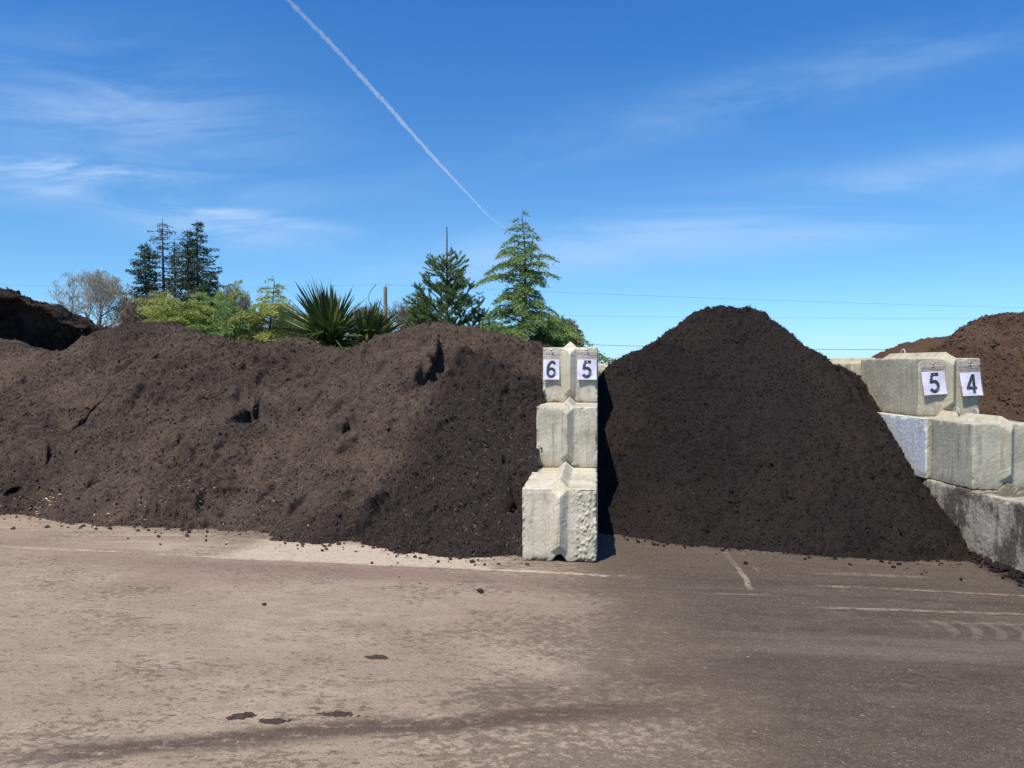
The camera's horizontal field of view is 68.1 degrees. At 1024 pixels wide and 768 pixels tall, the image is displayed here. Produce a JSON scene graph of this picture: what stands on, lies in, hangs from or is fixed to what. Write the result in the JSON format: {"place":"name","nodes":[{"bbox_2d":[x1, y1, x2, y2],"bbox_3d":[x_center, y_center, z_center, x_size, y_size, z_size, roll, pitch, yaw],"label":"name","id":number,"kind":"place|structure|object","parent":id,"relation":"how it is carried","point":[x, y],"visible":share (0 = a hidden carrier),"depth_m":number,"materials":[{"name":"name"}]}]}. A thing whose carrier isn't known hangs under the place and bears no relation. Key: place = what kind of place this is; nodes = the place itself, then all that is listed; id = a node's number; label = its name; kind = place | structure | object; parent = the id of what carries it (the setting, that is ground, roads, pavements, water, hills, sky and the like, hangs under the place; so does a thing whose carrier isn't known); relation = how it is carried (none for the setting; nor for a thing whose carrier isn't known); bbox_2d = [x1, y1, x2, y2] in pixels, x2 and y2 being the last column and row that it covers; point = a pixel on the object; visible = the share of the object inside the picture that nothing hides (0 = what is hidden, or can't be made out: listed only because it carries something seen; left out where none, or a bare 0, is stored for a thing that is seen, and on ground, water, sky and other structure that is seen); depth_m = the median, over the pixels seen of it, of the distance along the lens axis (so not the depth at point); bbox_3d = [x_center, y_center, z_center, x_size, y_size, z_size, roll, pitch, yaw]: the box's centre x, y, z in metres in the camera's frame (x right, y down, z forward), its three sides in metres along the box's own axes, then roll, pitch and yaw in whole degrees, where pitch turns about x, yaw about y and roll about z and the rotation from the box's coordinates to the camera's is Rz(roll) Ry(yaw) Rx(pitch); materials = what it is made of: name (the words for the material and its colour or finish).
{"place":"outdoors","nodes":[
{"label":"outdoors","id":0,"kind":"place"},
{"bbox_2d":[403,287,425,326],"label":"fir tree","id":1,"kind":"object","parent":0,"point":[409,322],"depth_m":14.48,"materials":[{"name":"green plant"}]},
{"bbox_2d":[0,514,1023,767],"bbox_3d":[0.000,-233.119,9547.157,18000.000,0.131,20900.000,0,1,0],"label":"ground","id":2,"kind":"structure","parent":0,"point":[816,676],"depth_m":4.27,"materials":[{"name":"asphalt"}]},
{"bbox_2d":[48,269,134,327],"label":"bare tree","id":3,"kind":"object","parent":2,"relation":"on","point":[108,292],"visible":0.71,"depth_m":94.33,"materials":[{"name":"grey plant"}]},
{"bbox_2d":[103,310,122,327],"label":"bare tree","id":4,"kind":"object","parent":2,"relation":"on","point":[115,323],"visible":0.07,"depth_m":74.02,"materials":[{"name":"grey plant"}]},
{"bbox_2d":[113,296,132,321],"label":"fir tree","id":5,"kind":"object","parent":2,"relation":"on","point":[120,308],"visible":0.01,"depth_m":99.35,"materials":[{"name":"green plant"}]},
{"bbox_2d":[110,242,172,321],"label":"fir tree","id":6,"kind":"object","parent":2,"relation":"on","point":[148,287],"visible":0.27,"depth_m":113.32,"materials":[{"name":"green plant"}]},
{"bbox_2d":[114,292,178,323],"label":"bare tree","id":7,"kind":"object","parent":2,"relation":"on","point":[130,313],"visible":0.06,"depth_m":75.97,"materials":[{"name":"grey plant"}]},
{"bbox_2d":[131,290,181,321],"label":"cypress tree","id":8,"kind":"object","parent":2,"relation":"on","point":[153,315],"visible":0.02,"depth_m":14.43,"materials":[{"name":"green plant"}]},
{"bbox_2d":[142,221,184,300],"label":"fir tree","id":9,"kind":"object","parent":2,"relation":"on","point":[163,257],"visible":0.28,"depth_m":119.48,"materials":[{"name":"green plant"}]},
{"bbox_2d":[14,461,325,546],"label":"wood chips","id":10,"kind":"object","parent":2,"relation":"on","point":[138,499],"visible":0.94,"depth_m":7.89,"materials":[{"name":"brown wood"}]},
{"bbox_2d":[159,242,181,310],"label":"fir tree","id":11,"kind":"object","parent":2,"relation":"on","point":[175,253],"visible":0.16,"depth_m":125.46,"materials":[{"name":"green plant"}]},
{"bbox_2d":[137,290,219,333],"bbox_3d":[-6.432,-0.220,14.429,4.178,3.135,3.414,1,2,31],"label":"cypress tree","id":12,"kind":"object","parent":2,"relation":"on","point":[193,310],"visible":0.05,"depth_m":13.95,"materials":[{"name":"green plant"}]},
{"bbox_2d":[165,229,206,322],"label":"fir tree","id":13,"kind":"object","parent":2,"relation":"on","point":[188,272],"visible":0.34,"depth_m":115.31,"materials":[{"name":"green plant"}]},
{"bbox_2d":[157,220,232,302],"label":"fir tree","id":14,"kind":"object","parent":2,"relation":"on","point":[198,225],"visible":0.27,"depth_m":122.35,"materials":[{"name":"green plant"}]},
{"bbox_2d":[164,290,245,337],"bbox_3d":[-5.952,-0.234,15.072,3.485,3.230,3.728,0,1,0],"label":"cypress tree","id":15,"kind":"object","parent":2,"relation":"on","point":[215,300],"visible":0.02,"depth_m":14.61,"materials":[{"name":"green plant"}]},
{"bbox_2d":[187,271,225,323],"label":"fir tree","id":16,"kind":"object","parent":2,"relation":"on","point":[207,288],"visible":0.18,"depth_m":111.36,"materials":[{"name":"green plant"}]},
{"bbox_2d":[203,280,242,337],"bbox_3d":[-6.341,-0.451,15.521,1.618,3.406,1.194,-1,2,-20],"label":"fir tree","id":17,"kind":"object","parent":2,"relation":"on","point":[234,297],"visible":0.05,"depth_m":15.40,"materials":[{"name":"green plant"}]},
{"bbox_2d":[185,290,270,342],"bbox_3d":[-5.041,-0.056,13.891,3.028,3.364,3.093,0,1,0],"label":"cypress tree","id":18,"kind":"object","parent":2,"relation":"on","point":[218,331],"visible":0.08,"depth_m":13.79,"materials":[{"name":"green plant"}]},
{"bbox_2d":[216,285,256,322],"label":"bare tree","id":19,"kind":"object","parent":2,"relation":"on","point":[247,302],"visible":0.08,"depth_m":109.72,"materials":[{"name":"grey plant"}]},
{"bbox_2d":[226,712,256,719],"bbox_3d":[-1.258,1.541,3.520,0.136,0.009,0.072,-1,2,-25],"label":"mulch patch","id":20,"kind":"object","parent":2,"relation":"on","point":[240,715],"visible":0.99,"depth_m":3.52,"materials":[{"name":"brown soil"}]},
{"bbox_2d":[213,276,306,342],"bbox_3d":[-4.279,-0.337,14.342,3.578,3.426,3.414,0,1,0],"label":"cypress tree","id":21,"kind":"object","parent":2,"relation":"on","point":[269,310],"visible":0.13,"depth_m":14.18,"materials":[{"name":"green plant"}]},
{"bbox_2d":[259,718,291,723],"bbox_3d":[-1.086,1.542,3.468,0.155,0.010,0.063,0,1,0],"label":"mulch patch","id":22,"kind":"object","parent":2,"relation":"on","point":[273,721],"visible":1,"depth_m":3.46,"materials":[{"name":"brown soil"}]},
{"bbox_2d":[0,320,550,583],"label":"mulch bank","id":23,"kind":"structure","parent":2,"relation":"on","point":[421,438],"depth_m":8.54,"materials":[{"name":"brown soil"}]},
{"bbox_2d":[0,287,107,350],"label":"mulch heap","id":24,"kind":"object","parent":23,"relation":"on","point":[36,323],"visible":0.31,"depth_m":12.55,"materials":[{"name":"brown soil"}]},
{"bbox_2d":[266,302,307,335],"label":"bare tree","id":25,"kind":"object","parent":2,"relation":"on","point":[274,322],"visible":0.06,"depth_m":84.22,"materials":[{"name":"grey plant"}]},
{"bbox_2d":[263,275,380,349],"bbox_3d":[-3.178,-0.270,13.024,2.069,3.164,2.056,0,1,-15],"label":"sword leaved plant","id":26,"kind":"object","parent":2,"relation":"on","point":[325,323],"visible":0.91,"depth_m":12.72,"materials":[{"name":"green plant"}]},
{"bbox_2d":[315,710,360,717],"bbox_3d":[-0.809,1.541,3.538,0.225,0.009,0.077,0,1,0],"label":"mulch patch","id":27,"kind":"object","parent":2,"relation":"on","point":[336,713],"visible":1,"depth_m":3.53,"materials":[{"name":"brown soil"}]},
{"bbox_2d":[345,304,392,338],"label":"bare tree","id":28,"kind":"object","parent":2,"relation":"on","point":[361,311],"visible":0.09,"depth_m":93.95,"materials":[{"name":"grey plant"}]},
{"bbox_2d":[344,297,406,344],"bbox_3d":[-2.326,-0.111,13.242,1.343,2.835,1.468,0,1,0],"label":"sword leaved plant","id":29,"kind":"object","parent":2,"relation":"on","point":[375,322],"visible":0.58,"depth_m":13.05,"materials":[{"name":"green plant"}]},
{"bbox_2d":[364,654,388,658],"bbox_3d":[-0.756,1.524,4.233,0.144,0.009,0.075,0,1,0],"label":"mulch patch","id":30,"kind":"object","parent":2,"relation":"on","point":[376,656],"visible":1,"depth_m":4.22,"materials":[{"name":"brown soil"}]},
{"bbox_2d":[368,284,386,327],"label":"utility pole","id":31,"kind":"object","parent":2,"relation":"on","point":[384,305],"visible":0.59,"depth_m":59.75,"materials":[{"name":"wood"}]},
{"bbox_2d":[29,285,335,286],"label":"power line","id":32,"kind":"object","parent":31,"relation":"attached to","point":[248,286],"visible":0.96,"depth_m":62.58,"materials":[{"name":"black metal"}]},
{"bbox_2d":[385,284,1013,307],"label":"power line","id":33,"kind":"object","parent":31,"relation":"attached to","point":[747,299],"visible":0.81,"depth_m":55.39,"materials":[{"name":"black metal"}]},
{"bbox_2d":[582,344,884,349],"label":"power line","id":34,"kind":"object","parent":31,"relation":"attached to","point":[813,349],"visible":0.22,"depth_m":49.98,"materials":[{"name":"black metal"}]},
{"bbox_2d":[553,315,937,318],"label":"power line","id":35,"kind":"object","parent":31,"relation":"attached to","point":[902,318],"visible":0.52,"depth_m":53.65,"materials":[{"name":"black metal"}]},
{"bbox_2d":[387,297,430,331],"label":"oak tree","id":36,"kind":"object","parent":2,"relation":"on","point":[403,312],"visible":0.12,"depth_m":90.09,"materials":[{"name":"plant"}]},
{"bbox_2d":[403,227,498,331],"bbox_3d":[-1.155,-0.801,13.934,2.216,4.176,2.425,0,1,0],"label":"fir tree","id":37,"kind":"object","parent":2,"relation":"on","point":[448,289],"visible":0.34,"depth_m":13.71,"materials":[{"name":"green plant"}]},
{"bbox_2d":[466,292,492,326],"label":"fir tree","id":38,"kind":"object","parent":2,"relation":"on","point":[480,314],"visible":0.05,"depth_m":14.22,"materials":[{"name":"green plant"}]},
{"bbox_2d":[482,319,504,326],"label":"cypress tree","id":39,"kind":"object","parent":2,"relation":"on","point":[495,322],"depth_m":14.56,"materials":[{"name":"green plant"}]},
{"bbox_2d":[0,544,1019,767],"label":"yard litter","id":40,"kind":"object","parent":2,"relation":"on","point":[529,649],"visible":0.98,"depth_m":4.36,"materials":[{"name":"brown wood"}]},
{"bbox_2d":[473,210,607,376],"bbox_3d":[0.680,-0.786,14.013,5.020,4.860,4.812,0,1,0],"label":"cypress tree","id":41,"kind":"object","parent":2,"relation":"on","point":[525,328],"visible":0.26,"depth_m":13.72,"materials":[{"name":"green plant"}]},
{"bbox_2d":[534,315,584,346],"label":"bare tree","id":42,"kind":"object","parent":2,"relation":"on","point":[576,328],"visible":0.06,"depth_m":59.35,"materials":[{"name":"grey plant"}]},
{"bbox_2d":[522,461,597,561],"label":"concrete block","id":43,"kind":"structure","parent":2,"relation":"on","point":[560,509],"depth_m":6.29,"materials":[{"name":"grey concrete"}]},
{"bbox_2d":[537,321,609,372],"bbox_3d":[0.724,0.237,14.230,3.639,2.948,3.763,0,1,0],"label":"cypress tree","id":44,"kind":"object","parent":2,"relation":"on","point":[558,343],"visible":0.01,"depth_m":14.25,"materials":[{"name":"green plant"}]},
{"bbox_2d":[598,363,607,371],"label":"concrete block","id":45,"kind":"structure","parent":2,"relation":"on","point":[601,367],"depth_m":26.00,"materials":[{"name":"grey concrete"}]},
{"bbox_2d":[598,357,617,363],"bbox_3d":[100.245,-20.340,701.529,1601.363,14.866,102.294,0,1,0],"label":"distant wood","id":46,"kind":"object","parent":2,"relation":"on","point":[612,359],"visible":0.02,"depth_m":695.70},
{"bbox_2d":[597,303,975,594],"bbox_3d":[2.622,1.036,9.852,4.299,4.220,8.380,0,1,0],"label":"compost heap","id":47,"kind":"object","parent":2,"relation":"on","point":[732,427],"visible":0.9,"depth_m":7.86,"materials":[{"name":"brown soil"}]},
{"bbox_3d":[4.366,0.560,10.215,0.615,0.671,1.567,0,1,-2],"label":"concrete block","id":48,"kind":"object","parent":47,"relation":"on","visible":0},
{"bbox_2d":[829,358,875,374],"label":"concrete block","id":49,"kind":"structure","parent":48,"relation":"on","point":[852,364],"depth_m":9.34,"materials":[{"name":"grey concrete"}]},
{"bbox_2d":[871,335,951,358],"bbox_3d":[8.057,0.429,15.253,7.005,3.024,7.544,0,1,0],"label":"bark heap","id":50,"kind":"object","parent":2,"relation":"on","point":[927,344],"visible":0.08,"depth_m":15.37,"materials":[{"name":"brown soil"}]},
{"bbox_2d":[920,478,932,492],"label":"concrete block","id":51,"kind":"structure","parent":2,"relation":"on","point":[926,482],"depth_m":7.65,"materials":[{"name":"grey concrete"}]},
{"bbox_2d":[877,407,960,478],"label":"concrete block","id":52,"kind":"structure","parent":51,"relation":"on","point":[912,435],"depth_m":7.80,"materials":[{"name":"grey concrete"}]},
{"bbox_2d":[861,349,979,416],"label":"concrete block","id":53,"kind":"structure","parent":52,"relation":"on","point":[894,382],"depth_m":8.01,"materials":[{"name":"grey concrete"}]},
{"bbox_2d":[920,363,946,394],"bbox_3d":[4.386,-0.053,7.867,0.285,0.350,0.044,0,1,-2],"label":"number sign","id":54,"kind":"object","parent":53,"relation":"attached to","point":[934,382],"visible":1,"depth_m":7.87,"materials":[{"name":"paper"}]},
{"bbox_2d":[959,361,982,395],"bbox_3d":[4.773,-0.056,7.869,0.249,0.369,0.057,0,1,-2],"label":"number sign","id":55,"kind":"object","parent":53,"relation":"attached to","point":[971,385],"visible":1,"depth_m":7.88,"materials":[{"name":"paper"}]},
{"bbox_2d":[925,311,1023,421],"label":"bark heap","id":56,"kind":"object","parent":2,"relation":"on","point":[994,343],"visible":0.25,"depth_m":9.29,"materials":[{"name":"brown soil"}]},
{"bbox_2d":[930,480,1023,576],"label":"concrete block","id":57,"kind":"structure","parent":2,"relation":"on","point":[991,524],"depth_m":6.72,"materials":[{"name":"grey concrete"}]},
{"bbox_2d":[931,408,1023,489],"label":"concrete block","id":58,"kind":"structure","parent":57,"relation":"on","point":[973,451],"depth_m":6.96,"materials":[{"name":"grey concrete"}]},
{"bbox_2d":[966,551,1023,586],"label":"spilled compost","id":59,"kind":"object","parent":2,"relation":"on","point":[1012,573],"visible":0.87,"depth_m":6.44,"materials":[{"name":"brown soil"}]},
{"bbox_3d":[0.645,1.087,8.524,0.615,0.671,1.566,0,1,6],"label":"concrete block","id":60,"kind":"object","parent":2,"relation":"on","visible":0},
{"bbox_2d":[536,397,597,467],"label":"concrete block","id":61,"kind":"structure","parent":60,"relation":"on","point":[567,429],"depth_m":7.53,"materials":[{"name":"grey concrete"}]},
{"bbox_2d":[543,342,597,401],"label":"concrete block","id":62,"kind":"structure","parent":61,"relation":"on","point":[565,386],"depth_m":8.39,"materials":[{"name":"grey concrete"}]},
{"bbox_2d":[543,349,558,379],"bbox_3d":[0.435,-0.217,8.391,0.190,0.343,0.042,0,1,6],"label":"number sign","id":63,"kind":"object","parent":62,"relation":"attached to","point":[550,369],"visible":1,"depth_m":8.39,"materials":[{"name":"paper"}]},
{"bbox_2d":[577,349,596,379],"bbox_3d":[0.826,-0.216,8.347,0.228,0.343,0.042,0,1,6],"label":"number sign","id":64,"kind":"object","parent":62,"relation":"attached to","point":[586,369],"visible":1,"depth_m":8.35,"materials":[{"name":"paper"}]},
{"bbox_2d":[0,0,1023,363],"label":"sky","id":65,"kind":"structure","parent":0,"point":[856,154],"materials":[{"name":"blue"}]}
]}

